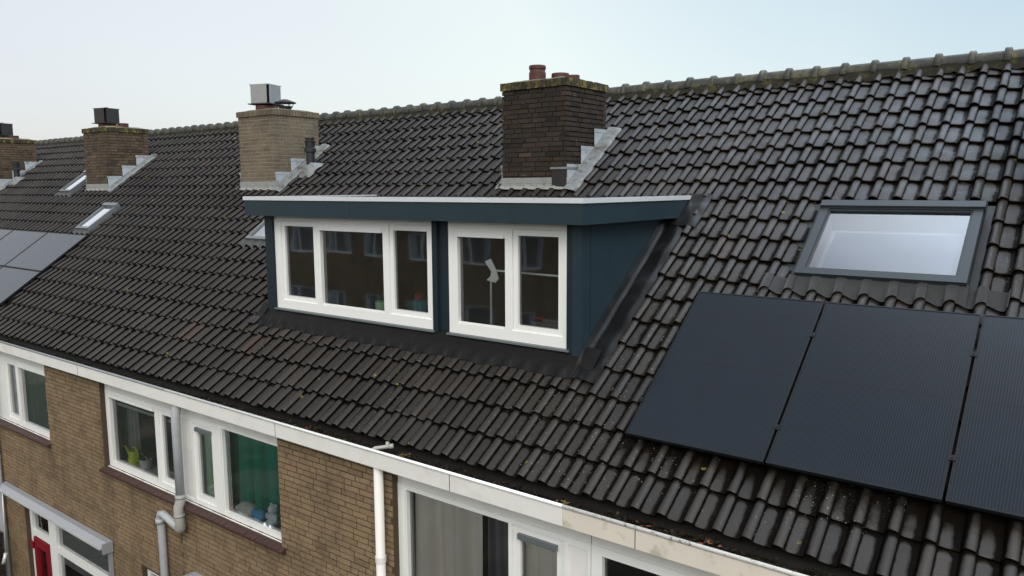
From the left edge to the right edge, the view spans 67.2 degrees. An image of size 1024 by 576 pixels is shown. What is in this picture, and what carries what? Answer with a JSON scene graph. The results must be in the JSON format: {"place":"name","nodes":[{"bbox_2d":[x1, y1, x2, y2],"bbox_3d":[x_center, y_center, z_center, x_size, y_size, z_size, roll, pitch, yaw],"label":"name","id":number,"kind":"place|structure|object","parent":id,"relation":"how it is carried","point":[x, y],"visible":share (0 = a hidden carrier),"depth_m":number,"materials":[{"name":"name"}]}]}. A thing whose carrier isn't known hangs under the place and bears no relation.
{"place":"outdoors","nodes":[
{"label":"outdoors","id":0,"kind":"place"},
{"bbox_2d":[0,122,84,216],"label":"terraced house","id":1,"kind":"structure","parent":0,"point":[28,167],"depth_m":20.85,"materials":[{"name":"tile"}]},
{"bbox_2d":[0,107,238,321],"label":"terraced house","id":2,"kind":"structure","parent":0,"point":[117,176],"depth_m":17.15,"materials":[{"name":"tile"}]},
{"bbox_2d":[0,229,12,238],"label":"solar panel","id":3,"kind":"object","parent":2,"relation":"on","point":[4,232],"visible":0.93,"depth_m":17.22,"materials":[{"name":"grey glass"}]},
{"bbox_2d":[0,266,40,305],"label":"solar panel","id":4,"kind":"object","parent":2,"relation":"attached to","point":[13,281],"visible":1,"depth_m":14.50,"materials":[{"name":"grey glass"}]},
{"bbox_2d":[0,230,47,265],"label":"solar panel","id":5,"kind":"object","parent":2,"relation":"attached to","point":[14,243],"visible":0.95,"depth_m":16.23,"materials":[{"name":"grey glass"}]},
{"bbox_2d":[4,232,87,271],"bbox_3d":[-9.237,-0.729,15.256,1.765,0.658,0.891,5,9,37],"label":"solar panel","id":6,"kind":"object","parent":2,"relation":"attached to","point":[45,251],"visible":1,"depth_m":15.18,"materials":[{"name":"grey glass"}]},
{"bbox_2d":[414,293,423,299],"bbox_3d":[-1.078,0.100,8.919,0.121,0.088,0.099,5,9,37],"label":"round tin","id":7,"kind":"object","parent":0,"point":[418,296],"visible":1,"depth_m":8.88,"materials":[{"name":"red metal"}]},
{"bbox_2d":[164,65,816,575],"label":"terraced house","id":8,"kind":"structure","parent":0,"point":[624,211],"depth_m":8.36,"materials":[{"name":"tile"}]},
{"bbox_2d":[184,571,202,575],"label":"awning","id":9,"kind":"object","parent":8,"relation":"attached to","point":[193,573],"visible":1,"depth_m":9.67,"materials":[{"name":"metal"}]},
{"bbox_2d":[201,434,214,496],"bbox_3d":[-3.898,2.124,9.704,0.430,1.200,0.053,5,9,37],"label":"curtain","id":10,"kind":"object","parent":8,"relation":"hanging from","point":[207,464],"visible":0.32,"depth_m":9.64,"materials":[{"name":"fabric"}]},
{"bbox_2d":[180,408,281,542],"bbox_3d":[-3.333,2.104,9.144,2.090,1.382,0.100,5,9,37],"label":"window","id":11,"kind":"structure","parent":8,"relation":"in","point":[193,424],"depth_m":9.38,"materials":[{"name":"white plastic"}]},
{"bbox_2d":[231,493,240,511],"bbox_3d":[-3.320,2.597,9.380,0.190,0.193,0.249,0,7,4],"label":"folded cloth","id":12,"kind":"object","parent":8,"relation":"on","point":[233,507],"visible":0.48,"depth_m":9.34,"materials":[{"name":"grey fabric"}]},
{"bbox_2d":[235,501,257,515],"bbox_3d":[-3.159,2.643,9.252,0.371,0.149,0.211,5,9,37],"label":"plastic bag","id":13,"kind":"object","parent":8,"relation":"on","point":[244,507],"visible":0.84,"depth_m":9.19,"materials":[{"name":"white plastic"}]},
{"bbox_2d":[227,431,280,524],"bbox_3d":[-3.097,2.170,9.206,1.850,1.230,0.148,5,9,37],"label":"curtain","id":14,"kind":"object","parent":8,"relation":"hanging from","point":[253,471],"visible":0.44,"depth_m":9.22,"materials":[{"name":"green fabric"}]},
{"bbox_2d":[251,508,265,520],"bbox_3d":[-2.977,2.673,9.087,0.229,0.129,0.140,5,9,37],"label":"soft toy","id":15,"kind":"object","parent":8,"relation":"on","point":[258,514],"visible":0.98,"depth_m":9.03,"materials":[{"name":"blue fabric"}]},
{"bbox_2d":[264,502,280,527],"bbox_3d":[-2.767,2.628,8.909,0.207,0.274,0.178,5,9,37],"label":"soft toy","id":16,"kind":"object","parent":8,"relation":"on","point":[272,516],"visible":1,"depth_m":8.87,"materials":[{"name":"grey fabric"}]},
{"bbox_2d":[375,290,383,310],"bbox_3d":[-1.546,0.310,9.302,0.229,0.579,0.248,3,8,21],"label":"plant pot","id":17,"kind":"object","parent":8,"relation":"on","point":[379,304],"visible":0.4,"depth_m":9.22,"materials":[{"name":"green ceramic"}]},
{"bbox_2d":[371,442,393,449],"bbox_3d":[-1.244,1.517,7.320,0.233,0.110,0.059,-2,8,-12],"label":"pipe end","id":18,"kind":"object","parent":8,"relation":"on","point":[387,445],"visible":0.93,"depth_m":7.31,"materials":[{"name":"grey plastic"}]},
{"bbox_2d":[404,299,427,311],"bbox_3d":[-1.061,0.394,8.945,0.340,0.500,0.180,5,9,37],"label":"storage box","id":19,"kind":"object","parent":8,"relation":"on","point":[416,305],"visible":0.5,"depth_m":8.85,"materials":[{"name":"teal plastic"}]},
{"bbox_2d":[0,338,834,575],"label":"gutter","id":20,"kind":"object","parent":8,"relation":"on","point":[684,535],"visible":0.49,"depth_m":6.45,"materials":[{"name":"metal"}]},
{"bbox_2d":[415,493,482,575],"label":"curtain","id":21,"kind":"object","parent":8,"relation":"hanging from","point":[449,539],"visible":0.77,"depth_m":7.24,"materials":[{"name":"white fabric"}]},
{"bbox_2d":[398,475,591,575],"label":"window","id":22,"kind":"structure","parent":8,"relation":"in","point":[572,547],"depth_m":6.56,"materials":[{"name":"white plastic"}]},
{"bbox_2d":[488,517,508,575],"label":"curtain","id":23,"kind":"object","parent":8,"relation":"hanging from","point":[497,547],"visible":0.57,"depth_m":6.90,"materials":[{"name":"grey fabric"}]},
{"bbox_2d":[485,259,557,324],"bbox_3d":[0.213,0.240,7.985,1.300,1.040,0.200,5,9,37],"label":"floor lamp","id":24,"kind":"object","parent":8,"relation":"on","point":[494,277],"visible":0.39,"depth_m":8.23,"materials":[{"name":"white plastic"}]},
{"bbox_2d":[524,542,556,575],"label":"curtain","id":25,"kind":"object","parent":8,"relation":"hanging from","point":[539,561],"visible":0.41,"depth_m":6.56,"materials":[{"name":"beige fabric"}]},
{"bbox_2d":[530,317,557,328],"bbox_3d":[0.427,0.542,7.906,0.420,0.460,0.230,5,9,37],"label":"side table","id":26,"kind":"object","parent":8,"relation":"on","point":[550,322],"visible":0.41,"depth_m":7.83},
{"bbox_2d":[0,0,1023,139],"label":"sky","id":27,"kind":"structure","parent":0,"point":[167,64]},
{"bbox_2d":[534,316,546,320],"bbox_3d":[0.292,0.313,7.931,0.160,0.050,0.110,11,14,57],"label":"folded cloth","id":28,"kind":"object","parent":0,"point":[538,318],"visible":0.97,"depth_m":7.90,"materials":[{"name":"red fabric"}]},
{"bbox_2d":[562,47,1023,575],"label":"terraced house","id":29,"kind":"structure","parent":0,"point":[898,183],"depth_m":6.68,"materials":[{"name":"tile"}]},
{"bbox_2d":[591,536,719,575],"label":"window","id":30,"kind":"structure","parent":29,"relation":"in","point":[601,549],"depth_m":5.85,"materials":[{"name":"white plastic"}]},
{"bbox_2d":[625,291,824,464],"bbox_3d":[1.802,0.661,6.453,1.200,1.040,1.419,5,9,37],"label":"solar panel","id":31,"kind":"object","parent":29,"relation":"attached to","point":[723,381],"visible":0.98,"depth_m":6.37,"materials":[{"name":"black glass"}]},
{"bbox_2d":[765,302,980,502],"bbox_3d":[2.730,0.748,5.753,1.176,1.040,1.419,5,9,37],"label":"solar panel","id":32,"kind":"object","parent":29,"relation":"attached to","point":[876,399],"visible":1,"depth_m":5.67,"materials":[{"name":"black glass"}]},
{"bbox_2d":[945,315,1023,519],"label":"solar panel","id":33,"kind":"object","parent":29,"relation":"on","point":[987,473],"visible":0.96,"depth_m":5.16,"materials":[{"name":"black glass"}]},
{"label":"ground","id":34,"kind":"structure","parent":0,"visible":0},
{"bbox_2d":[0,531,5,575],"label":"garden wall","id":35,"kind":"structure","parent":34,"relation":"on","point":[2,570],"depth_m":13.40,"materials":[{"name":"brick"}]},
{"bbox_2d":[0,83,447,575],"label":"terraced house","id":36,"kind":"structure","parent":34,"relation":"on","point":[167,287],"depth_m":12.36,"materials":[{"name":"tile"}]},
{"bbox_2d":[11,365,18,413],"bbox_3d":[-8.649,1.665,13.290,0.470,1.230,0.053,5,9,37],"label":"curtain","id":37,"kind":"object","parent":36,"relation":"hanging from","point":[14,389],"visible":0.23,"depth_m":13.21,"materials":[{"name":"white fabric"}]},
{"bbox_2d":[0,351,49,439],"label":"window","id":38,"kind":"structure","parent":36,"relation":"in","point":[7,409],"depth_m":12.86,"materials":[{"name":"white plastic"}]},
{"bbox_2d":[23,369,48,429],"bbox_3d":[-7.828,1.740,12.681,1.320,1.230,0.068,5,9,37],"label":"curtain","id":39,"kind":"object","parent":36,"relation":"hanging from","point":[35,397],"visible":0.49,"depth_m":12.70,"materials":[{"name":"fabric"}]},
{"bbox_2d":[30,536,52,575],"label":"door","id":40,"kind":"structure","parent":36,"relation":"in","point":[38,544],"depth_m":12.99,"materials":[{"name":"red paint"}]},
{"bbox_2d":[0,481,113,575],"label":"awning","id":41,"kind":"object","parent":36,"relation":"attached to","point":[87,535],"visible":1,"depth_m":11.92,"materials":[{"name":"metal"}]},
{"bbox_2d":[51,522,108,575],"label":"window","id":42,"kind":"structure","parent":36,"relation":"in","point":[87,560],"depth_m":12.21,"materials":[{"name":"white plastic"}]},
{"bbox_2d":[114,399,122,460],"bbox_3d":[-5.766,1.933,11.125,0.380,1.230,0.055,5,9,37],"label":"curtain","id":43,"kind":"object","parent":36,"relation":"hanging from","point":[119,444],"visible":0.21,"depth_m":11.05,"materials":[{"name":"grey fabric"}]},
{"bbox_2d":[124,445,139,465],"bbox_3d":[-5.422,2.368,10.986,0.390,0.259,0.167,5,9,37],"label":"watering can","id":44,"kind":"object","parent":36,"relation":"on","point":[133,454],"visible":0.88,"depth_m":10.88,"materials":[{"name":"green plastic"}]},
{"bbox_2d":[123,402,141,458],"bbox_3d":[-5.498,1.933,11.114,0.420,1.230,0.088,5,9,37],"label":"curtain","id":45,"kind":"object","parent":36,"relation":"hanging from","point":[132,434],"visible":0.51,"depth_m":11.09,"materials":[{"name":"grey fabric"}]},
{"bbox_2d":[115,401,153,416],"bbox_3d":[-5.146,1.679,10.592,1.250,0.035,0.010,5,9,37],"label":"blind rail","id":46,"kind":"object","parent":36,"relation":"attached to","point":[136,409],"visible":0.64,"depth_m":10.62,"materials":[{"name":"grey metal"}]},
{"bbox_2d":[104,384,184,494],"bbox_3d":[-4.958,1.952,10.371,1.985,1.382,0.100,5,9,37],"label":"window","id":47,"kind":"structure","parent":36,"relation":"in","point":[161,409],"depth_m":10.31,"materials":[{"name":"white plastic"}]},
{"bbox_2d":[137,452,154,470],"bbox_3d":[-5.110,2.413,10.757,0.238,0.227,0.206,2,8,18],"label":"plant pot","id":48,"kind":"object","parent":36,"relation":"on","point":[146,460],"visible":0.98,"depth_m":10.71,"materials":[{"name":"grey ceramic"}]},
{"bbox_2d":[147,569,158,575],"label":"window","id":49,"kind":"structure","parent":36,"relation":"in","point":[150,573],"depth_m":10.66,"materials":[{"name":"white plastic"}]}
]}

